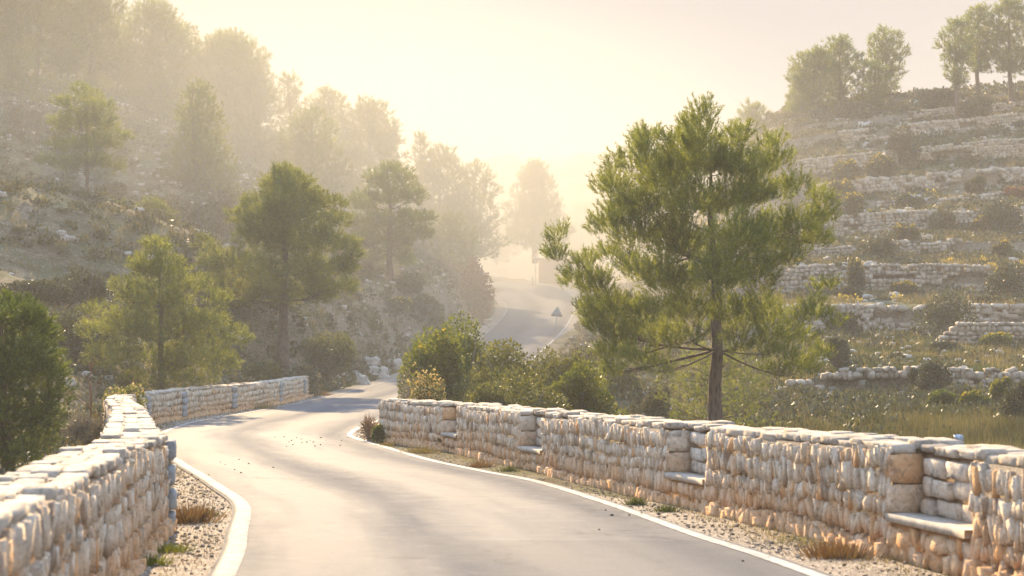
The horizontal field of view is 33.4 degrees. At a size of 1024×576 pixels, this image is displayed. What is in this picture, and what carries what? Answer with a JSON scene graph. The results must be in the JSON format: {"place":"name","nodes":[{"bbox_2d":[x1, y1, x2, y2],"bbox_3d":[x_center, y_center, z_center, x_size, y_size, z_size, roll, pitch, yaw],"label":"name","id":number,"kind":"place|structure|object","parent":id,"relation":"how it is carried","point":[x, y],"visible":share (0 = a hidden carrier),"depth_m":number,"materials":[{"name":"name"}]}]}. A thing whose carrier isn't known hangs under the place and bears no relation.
{"place":"outdoors","nodes":[
{"label":"outdoors","id":0,"kind":"place"},
{"bbox_2d":[161,281,832,575],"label":"road","id":1,"kind":"structure","parent":0,"point":[332,504],"depth_m":18.95,"materials":[{"name":"grey asphalt"}]},
{"bbox_2d":[172,459,250,575],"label":"kerb","id":2,"kind":"structure","parent":1,"relation":"on","point":[230,561],"depth_m":16.48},
{"bbox_2d":[347,281,826,575],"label":"edge line","id":3,"kind":"object","parent":1,"relation":"on","point":[801,569],"visible":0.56,"depth_m":17.93,"materials":[{"name":"paint"}]},
{"bbox_2d":[0,51,1023,575],"bbox_3d":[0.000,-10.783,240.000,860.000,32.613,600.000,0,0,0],"label":"ground","id":4,"kind":"structure","parent":0,"point":[34,255],"depth_m":95.95,"materials":[{"name":"beige plant"}]},
{"bbox_2d":[1,103,42,129],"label":"shrub","id":5,"kind":"object","parent":4,"relation":"on","point":[19,116],"visible":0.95,"depth_m":121.23,"materials":[{"name":"green plant"}]},
{"bbox_2d":[0,41,52,103],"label":"pine tree","id":6,"kind":"object","parent":4,"relation":"on","point":[13,86],"visible":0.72,"depth_m":131.35,"materials":[{"name":"green plant"}]},
{"bbox_2d":[0,278,73,303],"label":"shrub","id":7,"kind":"object","parent":4,"relation":"on","point":[43,288],"visible":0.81,"depth_m":69.83,"materials":[{"name":"green plant"}]},
{"bbox_2d":[0,287,79,474],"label":"shrub","id":8,"kind":"object","parent":4,"relation":"on","point":[18,358],"visible":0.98,"depth_m":31.57,"materials":[{"name":"green plant"}]},
{"bbox_2d":[0,0,102,88],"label":"pine tree","id":9,"kind":"object","parent":4,"relation":"on","point":[43,17],"visible":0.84,"depth_m":136.55,"materials":[{"name":"green plant"}]},
{"bbox_2d":[46,265,117,315],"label":"shrub","id":10,"kind":"object","parent":4,"relation":"on","point":[87,287],"visible":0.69,"depth_m":71.81,"materials":[{"name":"green plant"}]},
{"bbox_2d":[59,409,104,445],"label":"shrub","id":11,"kind":"object","parent":4,"relation":"on","point":[82,427],"visible":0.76,"depth_m":35.89,"materials":[{"name":"grey plant"}]},
{"bbox_2d":[45,307,119,363],"bbox_3d":[-15.214,1.681,59.993,3.281,2.045,2.781,0,0,39],"label":"shrub","id":12,"kind":"object","parent":4,"relation":"on","point":[68,326],"visible":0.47,"depth_m":59.21,"materials":[{"name":"green plant"}]},
{"bbox_2d":[32,80,135,191],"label":"pine tree","id":13,"kind":"object","parent":4,"relation":"on","point":[87,120],"visible":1,"depth_m":104.10,"materials":[{"name":"green plant"}]},
{"bbox_2d":[41,0,142,86],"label":"pine tree","id":14,"kind":"object","parent":4,"relation":"on","point":[106,30],"visible":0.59,"depth_m":141.02,"materials":[{"name":"green plant"}]},
{"bbox_2d":[101,0,205,97],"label":"pine tree","id":15,"kind":"object","parent":4,"relation":"on","point":[175,57],"visible":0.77,"depth_m":148.50,"materials":[{"name":"green plant"}]},
{"bbox_2d":[74,233,256,390],"bbox_3d":[-11.821,1.275,57.849,5.992,6.402,6.142,0,0,0],"label":"pine tree","id":16,"kind":"object","parent":4,"relation":"on","point":[194,320],"visible":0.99,"depth_m":56.90,"materials":[{"name":"green plant"}]},
{"bbox_2d":[138,69,208,131],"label":"pine tree","id":17,"kind":"object","parent":4,"relation":"on","point":[167,101],"visible":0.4,"depth_m":145.04,"materials":[{"name":"green plant"}]},
{"bbox_2d":[147,194,213,224],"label":"shrub","id":18,"kind":"object","parent":4,"relation":"on","point":[194,212],"visible":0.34,"depth_m":108.34,"materials":[{"name":"green plant"}]},
{"bbox_2d":[159,76,240,196],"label":"pine tree","id":19,"kind":"object","parent":4,"relation":"on","point":[194,137],"visible":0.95,"depth_m":121.32,"materials":[{"name":"green plant"}]},
{"bbox_2d":[99,375,317,438],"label":"stone parapet","id":20,"kind":"structure","parent":4,"relation":"on","point":[125,413],"depth_m":54.42,"materials":[{"name":"beige stone"}]},
{"bbox_2d":[203,186,244,234],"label":"shrub","id":21,"kind":"object","parent":4,"relation":"on","point":[218,208],"visible":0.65,"depth_m":111.73,"materials":[{"name":"green plant"}]},
{"bbox_2d":[178,26,283,130],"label":"pine tree","id":22,"kind":"object","parent":4,"relation":"on","point":[226,60],"visible":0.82,"depth_m":154.16,"materials":[{"name":"green plant"}]},
{"bbox_2d":[214,106,283,166],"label":"pine tree","id":23,"kind":"object","parent":4,"relation":"on","point":[245,135],"visible":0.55,"depth_m":147.37,"materials":[{"name":"green plant"}]},
{"bbox_2d":[239,359,283,381],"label":"shrub","id":24,"kind":"object","parent":4,"relation":"on","point":[256,371],"visible":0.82,"depth_m":73.55,"materials":[{"name":"green plant"}]},
{"bbox_2d":[188,160,367,370],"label":"pine tree","id":25,"kind":"object","parent":4,"relation":"on","point":[273,213],"visible":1,"depth_m":80.34,"materials":[{"name":"green plant"}]},
{"bbox_2d":[265,70,309,150],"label":"pine tree","id":26,"kind":"object","parent":4,"relation":"on","point":[288,98],"visible":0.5,"depth_m":157.63,"materials":[{"name":"green plant"}]},
{"bbox_2d":[209,270,398,392],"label":"rocky hillside","id":27,"kind":"structure","parent":4,"relation":"on","point":[300,331],"depth_m":88.22,"materials":[{"name":"grey stone"}]},
{"bbox_2d":[282,360,325,395],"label":"shrub","id":28,"kind":"object","parent":4,"relation":"on","point":[309,371],"visible":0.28,"depth_m":75.75,"materials":[{"name":"green plant"}]},
{"bbox_2d":[265,102,354,193],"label":"pine tree","id":29,"kind":"object","parent":4,"relation":"on","point":[309,148],"visible":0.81,"depth_m":139.17,"materials":[{"name":"green plant"}]},
{"bbox_2d":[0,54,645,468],"bbox_3d":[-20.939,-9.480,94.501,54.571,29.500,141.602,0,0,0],"label":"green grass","id":30,"kind":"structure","parent":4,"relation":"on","point":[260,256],"depth_m":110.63,"materials":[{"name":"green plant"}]},
{"bbox_2d":[298,85,357,167],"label":"pine tree","id":31,"kind":"object","parent":4,"relation":"on","point":[329,94],"visible":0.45,"depth_m":157.35,"materials":[{"name":"green plant"}]},
{"bbox_2d":[300,330,357,378],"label":"shrub","id":32,"kind":"object","parent":4,"relation":"on","point":[335,353],"visible":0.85,"depth_m":87.29,"materials":[{"name":"green plant"}]},
{"bbox_2d":[0,66,684,466],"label":"scattered stones","id":33,"kind":"object","parent":4,"relation":"on","point":[228,244],"visible":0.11,"depth_m":118.31,"materials":[{"name":"stone"}]},
{"bbox_2d":[0,35,689,474],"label":"scrub","id":34,"kind":"object","parent":4,"relation":"on","point":[142,227],"visible":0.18,"depth_m":104.46,"materials":[{"name":"green plant"}]},
{"bbox_2d":[329,142,385,206],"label":"pine tree","id":35,"kind":"object","parent":4,"relation":"on","point":[362,157],"visible":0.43,"depth_m":149.36,"materials":[{"name":"green plant"}]},
{"bbox_2d":[333,93,404,171],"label":"pine tree","id":36,"kind":"object","parent":4,"relation":"on","point":[368,115],"visible":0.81,"depth_m":156.94,"materials":[{"name":"green plant"}]},
{"bbox_2d":[343,158,438,276],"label":"pine tree","id":37,"kind":"object","parent":4,"relation":"on","point":[373,220],"visible":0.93,"depth_m":116.90,"materials":[{"name":"green plant"}]},
{"bbox_2d":[392,271,426,294],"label":"shrub","id":38,"kind":"object","parent":4,"relation":"on","point":[411,283],"visible":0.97,"depth_m":116.52,"materials":[{"name":"green plant"}]},
{"bbox_2d":[399,130,438,214],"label":"pine tree","id":39,"kind":"object","parent":4,"relation":"on","point":[419,141],"visible":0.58,"depth_m":158.69,"materials":[{"name":"green plant"}]},
{"bbox_2d":[406,362,446,400],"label":"flowering shrub","id":40,"kind":"object","parent":4,"relation":"on","point":[425,393],"visible":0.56,"depth_m":40.32,"materials":[{"name":"yellow plant"}]},
{"bbox_2d":[397,326,467,401],"bbox_3d":[-2.172,2.540,47.114,2.067,3.042,1.895,0,0,0],"label":"shrub","id":41,"kind":"object","parent":4,"relation":"on","point":[446,359],"visible":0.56,"depth_m":46.71,"materials":[{"name":"green plant"}]},
{"bbox_2d":[407,140,473,224],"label":"pine tree","id":42,"kind":"object","parent":4,"relation":"on","point":[440,178],"visible":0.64,"depth_m":158.03,"materials":[{"name":"green plant"}]},
{"bbox_2d":[403,310,496,388],"bbox_3d":[-1.540,2.434,50.029,3.281,3.561,2.670,0,0,-42],"label":"shrub","id":43,"kind":"object","parent":4,"relation":"on","point":[471,347],"visible":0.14,"depth_m":50.01,"materials":[{"name":"green plant"}]},
{"bbox_2d":[421,210,481,271],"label":"pine tree","id":44,"kind":"object","parent":4,"relation":"on","point":[451,230],"visible":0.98,"depth_m":137.75,"materials":[{"name":"green plant"}]},
{"bbox_2d":[429,197,484,256],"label":"pine tree","id":45,"kind":"object","parent":4,"relation":"on","point":[451,205],"visible":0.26,"depth_m":151.53,"materials":[{"name":"green plant"}]},
{"bbox_2d":[459,257,495,323],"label":"tree","id":46,"kind":"object","parent":4,"relation":"on","point":[479,297],"visible":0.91,"depth_m":135.07,"materials":[{"name":"green plant"}]},
{"bbox_2d":[447,158,510,259],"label":"pine tree","id":47,"kind":"object","parent":4,"relation":"on","point":[479,200],"visible":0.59,"depth_m":159.53,"materials":[{"name":"green plant"}]},
{"bbox_2d":[448,337,556,402],"bbox_3d":[-0.212,2.770,44.809,2.768,2.951,2.752,0,0,42],"label":"shrub","id":48,"kind":"object","parent":4,"relation":"on","point":[482,374],"visible":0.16,"depth_m":44.76,"materials":[{"name":"green plant"}]},
{"bbox_2d":[461,364,571,410],"bbox_3d":[0.128,2.881,39.952,2.756,2.223,3.070,0,0,0],"label":"shrub","id":49,"kind":"object","parent":4,"relation":"on","point":[486,392],"visible":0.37,"depth_m":39.87,"materials":[{"name":"green plant"}]},
{"bbox_2d":[499,155,575,262],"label":"pine tree","id":50,"kind":"object","parent":4,"relation":"on","point":[534,211],"visible":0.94,"depth_m":180.81,"materials":[{"name":"green plant"}]},
{"bbox_2d":[139,281,943,575],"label":"gravel verge","id":51,"kind":"structure","parent":4,"relation":"on","point":[821,565],"depth_m":16.00,"materials":[{"name":"beige gravel"}]},
{"bbox_2d":[0,432,177,575],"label":"stone parapet","id":52,"kind":"structure","parent":51,"relation":"on","point":[105,504],"depth_m":10.72,"materials":[{"name":"beige stone"}]},
{"bbox_2d":[148,467,231,574],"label":"verge stones","id":53,"kind":"object","parent":51,"relation":"on","point":[173,539],"visible":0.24,"depth_m":16.51,"materials":[{"name":"grey gravel"}]},
{"bbox_2d":[175,498,231,524],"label":"grass tuft","id":54,"kind":"object","parent":51,"relation":"on","point":[193,516],"visible":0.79,"depth_m":17.53,"materials":[{"name":"brown plant"}]},
{"bbox_2d":[432,448,945,575],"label":"verge weeds","id":55,"kind":"object","parent":51,"relation":"on","point":[781,533],"visible":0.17,"depth_m":15.90,"materials":[{"name":"green plant"}]},
{"bbox_2d":[378,398,1023,575],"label":"stone parapet","id":56,"kind":"structure","parent":51,"relation":"on","point":[948,506],"depth_m":16.61,"materials":[{"name":"beige stone"}]},
{"bbox_2d":[772,536,892,562],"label":"grass tuft","id":57,"kind":"object","parent":51,"relation":"on","point":[838,551],"visible":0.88,"depth_m":14.14,"materials":[{"name":"brown plant"}]},
{"bbox_2d":[505,345,608,411],"bbox_3d":[1.155,2.812,45.907,3.026,2.610,2.344,0,0,0],"label":"shrub","id":58,"kind":"object","parent":4,"relation":"on","point":[556,366],"visible":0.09,"depth_m":45.88,"materials":[{"name":"green plant"}]},
{"bbox_2d":[538,258,585,285],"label":"roadside house","id":59,"kind":"structure","parent":4,"relation":"on","point":[546,272],"depth_m":186.50,"materials":[{"name":"paint"}]},
{"bbox_2d":[543,358,617,414],"bbox_3d":[1.681,2.920,43.050,1.995,2.328,1.689,0,0,0],"label":"shrub","id":60,"kind":"object","parent":4,"relation":"on","point":[580,391],"visible":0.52,"depth_m":42.70,"materials":[{"name":"green plant"}]},
{"bbox_2d":[563,201,603,257],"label":"pine tree","id":61,"kind":"object","parent":4,"relation":"on","point":[577,238],"visible":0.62,"depth_m":238.91,"materials":[{"name":"green plant"}]},
{"bbox_2d":[595,370,643,397],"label":"shrub","id":62,"kind":"object","parent":4,"relation":"on","point":[628,381],"visible":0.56,"depth_m":65.64,"materials":[{"name":"green plant"}]},
{"bbox_2d":[635,383,672,418],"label":"shrub","id":63,"kind":"object","parent":4,"relation":"on","point":[651,405],"visible":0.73,"depth_m":54.56,"materials":[{"name":"green plant"}]},
{"bbox_2d":[538,90,850,420],"bbox_3d":[4.154,-0.256,39.726,7.159,8.442,8.051,0,0,0],"label":"pine tree","id":64,"kind":"object","parent":4,"relation":"on","point":[676,168],"visible":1,"depth_m":38.65,"materials":[{"name":"green plant"}]},
{"bbox_2d":[653,339,781,427],"bbox_3d":[6.125,3.079,49.908,3.590,3.505,3.830,0,0,-32],"label":"shrub","id":65,"kind":"object","parent":4,"relation":"on","point":[704,373],"visible":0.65,"depth_m":49.76,"materials":[{"name":"green plant"}]},
{"bbox_2d":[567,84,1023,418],"bbox_3d":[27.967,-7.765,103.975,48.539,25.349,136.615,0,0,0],"label":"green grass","id":66,"kind":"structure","parent":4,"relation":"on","point":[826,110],"depth_m":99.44,"materials":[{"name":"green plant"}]},
{"bbox_2d":[573,80,1023,423],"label":"scrub","id":67,"kind":"object","parent":4,"relation":"on","point":[969,159],"visible":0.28,"depth_m":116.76,"materials":[{"name":"green plant"}]},
{"bbox_2d":[574,83,1023,448],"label":"dry grass","id":68,"kind":"structure","parent":4,"relation":"on","point":[923,301],"depth_m":97.42,"materials":[{"name":"plant"}]},
{"bbox_2d":[782,71,817,113],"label":"pine tree","id":69,"kind":"object","parent":4,"relation":"on","point":[796,83],"visible":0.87,"depth_m":163.68,"materials":[{"name":"green plant"}]},
{"bbox_2d":[583,87,1022,424],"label":"scattered stones","id":70,"kind":"object","parent":4,"relation":"on","point":[861,382],"visible":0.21,"depth_m":92.98,"materials":[{"name":"stone"}]},
{"bbox_2d":[782,43,847,110],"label":"pine tree","id":71,"kind":"object","parent":4,"relation":"on","point":[815,62],"visible":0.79,"depth_m":165.20,"materials":[{"name":"green plant"}]},
{"bbox_2d":[825,336,850,368],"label":"shrub","id":72,"kind":"object","parent":4,"relation":"on","point":[841,358],"visible":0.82,"depth_m":67.70,"materials":[{"name":"green plant"}]},
{"bbox_2d":[820,32,861,102],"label":"pine tree","id":73,"kind":"object","parent":4,"relation":"on","point":[838,46],"visible":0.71,"depth_m":167.43,"materials":[{"name":"green plant"}]},
{"bbox_2d":[686,380,1020,435],"bbox_3d":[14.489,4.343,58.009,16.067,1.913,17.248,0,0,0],"label":"scrub","id":74,"kind":"object","parent":4,"relation":"on","point":[854,397],"visible":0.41,"depth_m":57.96,"materials":[{"name":"green plant"}]},
{"bbox_2d":[688,332,1023,392],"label":"green grass","id":75,"kind":"structure","parent":4,"relation":"on","point":[864,349],"depth_m":72.96,"materials":[{"name":"green plant"}]},
{"bbox_2d":[845,50,876,102],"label":"pine tree","id":76,"kind":"object","parent":4,"relation":"on","point":[861,90],"visible":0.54,"depth_m":165.78,"materials":[{"name":"green plant"}]},
{"bbox_2d":[858,59,890,109],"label":"pine tree","id":77,"kind":"object","parent":4,"relation":"on","point":[873,89],"visible":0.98,"depth_m":159.83,"materials":[{"name":"green plant"}]},
{"bbox_2d":[854,229,900,260],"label":"shrub","id":78,"kind":"object","parent":4,"relation":"on","point":[887,246],"visible":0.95,"depth_m":107.40,"materials":[{"name":"green plant"}]},
{"bbox_2d":[863,152,897,175],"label":"flowering shrub","id":79,"kind":"object","parent":4,"relation":"on","point":[880,163],"visible":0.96,"depth_m":137.44,"materials":[{"name":"green plant"}]},
{"bbox_2d":[744,403,1023,448],"bbox_3d":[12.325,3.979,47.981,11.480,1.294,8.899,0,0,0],"label":"tall grass","id":80,"kind":"structure","parent":4,"relation":"on","point":[975,421],"depth_m":48.18,"materials":[{"name":"green plant"}]},
{"bbox_2d":[750,262,1023,292],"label":"terrace wall","id":81,"kind":"structure","parent":4,"relation":"on","point":[924,273],"depth_m":100.11,"materials":[{"name":"stone"}]},
{"bbox_2d":[865,22,911,96],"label":"pine tree","id":82,"kind":"object","parent":4,"relation":"on","point":[880,52],"visible":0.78,"depth_m":167.52,"materials":[{"name":"green plant"}]},
{"bbox_2d":[755,238,1023,262],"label":"terrace wall","id":83,"kind":"structure","parent":4,"relation":"on","point":[905,245],"depth_m":111.27,"materials":[{"name":"stone"}]},
{"bbox_2d":[771,206,1023,236],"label":"terrace wall","id":84,"kind":"structure","parent":4,"relation":"on","point":[867,220],"depth_m":122.01,"materials":[{"name":"stone"}]},
{"bbox_2d":[775,366,1023,389],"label":"terrace wall","id":85,"kind":"structure","parent":4,"relation":"on","point":[968,375],"depth_m":66.63,"materials":[{"name":"stone"}]},
{"bbox_2d":[886,124,920,166],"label":"shrub","id":86,"kind":"object","parent":4,"relation":"on","point":[905,145],"visible":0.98,"depth_m":143.44,"materials":[{"name":"green plant"}]},
{"bbox_2d":[790,303,1023,332],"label":"terrace wall","id":87,"kind":"structure","parent":4,"relation":"on","point":[991,313],"depth_m":88.40,"materials":[{"name":"stone"}]},
{"bbox_2d":[794,138,1023,175],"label":"terrace wall","id":88,"kind":"structure","parent":4,"relation":"on","point":[994,148],"depth_m":144.00,"materials":[{"name":"stone"}]},
{"bbox_2d":[812,166,1023,200],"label":"terrace wall","id":89,"kind":"structure","parent":4,"relation":"on","point":[900,183],"depth_m":135.32,"materials":[{"name":"stone"}]},
{"bbox_2d":[906,360,952,391],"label":"shrub","id":90,"kind":"object","parent":4,"relation":"on","point":[930,375],"visible":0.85,"depth_m":62.81,"materials":[{"name":"green plant"}]},
{"bbox_2d":[838,112,1023,143],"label":"terrace wall","id":91,"kind":"structure","parent":4,"relation":"on","point":[982,122],"depth_m":150.94,"materials":[{"name":"stone"}]},
{"bbox_2d":[915,86,954,108],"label":"shrub","id":92,"kind":"object","parent":4,"relation":"on","point":[932,98],"visible":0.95,"depth_m":157.68,"materials":[{"name":"green plant"}]},
{"bbox_2d":[911,286,977,337],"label":"shrub","id":93,"kind":"object","parent":4,"relation":"on","point":[932,318],"visible":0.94,"depth_m":83.27,"materials":[{"name":"green plant"}]},
{"bbox_2d":[932,13,980,118],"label":"pine tree","id":94,"kind":"object","parent":4,"relation":"on","point":[957,51],"visible":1,"depth_m":151.67,"materials":[{"name":"green plant"}]},
{"bbox_2d":[906,101,1023,121],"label":"terrace wall","id":95,"kind":"structure","parent":4,"relation":"on","point":[940,111],"depth_m":156.20,"materials":[{"name":"stone"}]},
{"bbox_2d":[957,90,993,117],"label":"shrub","id":96,"kind":"object","parent":4,"relation":"on","point":[976,105],"visible":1,"depth_m":151.03,"materials":[{"name":"green plant"}]},
{"bbox_2d":[935,321,1023,345],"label":"terrace wall","id":97,"kind":"structure","parent":4,"relation":"on","point":[966,332],"depth_m":78.76,"materials":[{"name":"stone"}]},
{"bbox_2d":[959,1,999,94],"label":"pine tree","id":98,"kind":"object","parent":4,"relation":"on","point":[981,18],"visible":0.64,"depth_m":159.56,"materials":[{"name":"green plant"}]},
{"bbox_2d":[977,198,1022,230],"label":"shrub","id":99,"kind":"object","parent":4,"relation":"on","point":[998,215],"visible":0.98,"depth_m":116.43,"materials":[{"name":"green plant"}]},
{"bbox_2d":[979,0,1023,103],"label":"pine tree","id":100,"kind":"object","parent":4,"relation":"on","point":[998,53],"visible":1,"depth_m":157.33,"materials":[{"name":"green plant"}]},
{"bbox_2d":[983,261,1023,296],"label":"shrub","id":101,"kind":"object","parent":4,"relation":"on","point":[1007,277],"visible":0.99,"depth_m":93.47,"materials":[{"name":"green plant"}]},
{"bbox_2d":[998,379,1023,421],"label":"shrub","id":102,"kind":"object","parent":4,"relation":"on","point":[1013,400],"visible":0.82,"depth_m":49.78,"materials":[{"name":"green plant"}]},
{"bbox_2d":[25,0,1023,183],"bbox_3d":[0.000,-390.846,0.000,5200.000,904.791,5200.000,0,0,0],"label":"sky","id":103,"kind":"structure","parent":0,"point":[522,80],"depth_m":2591.22,"materials":[{"name":"white"}]},
{"bbox_2d":[366,150,720,244],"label":"hill","id":104,"kind":"structure","parent":0,"point":[505,167],"depth_m":416.76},
{"bbox_2d":[477,175,699,279],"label":"hill","id":105,"kind":"structure","parent":0,"point":[572,192],"depth_m":275.28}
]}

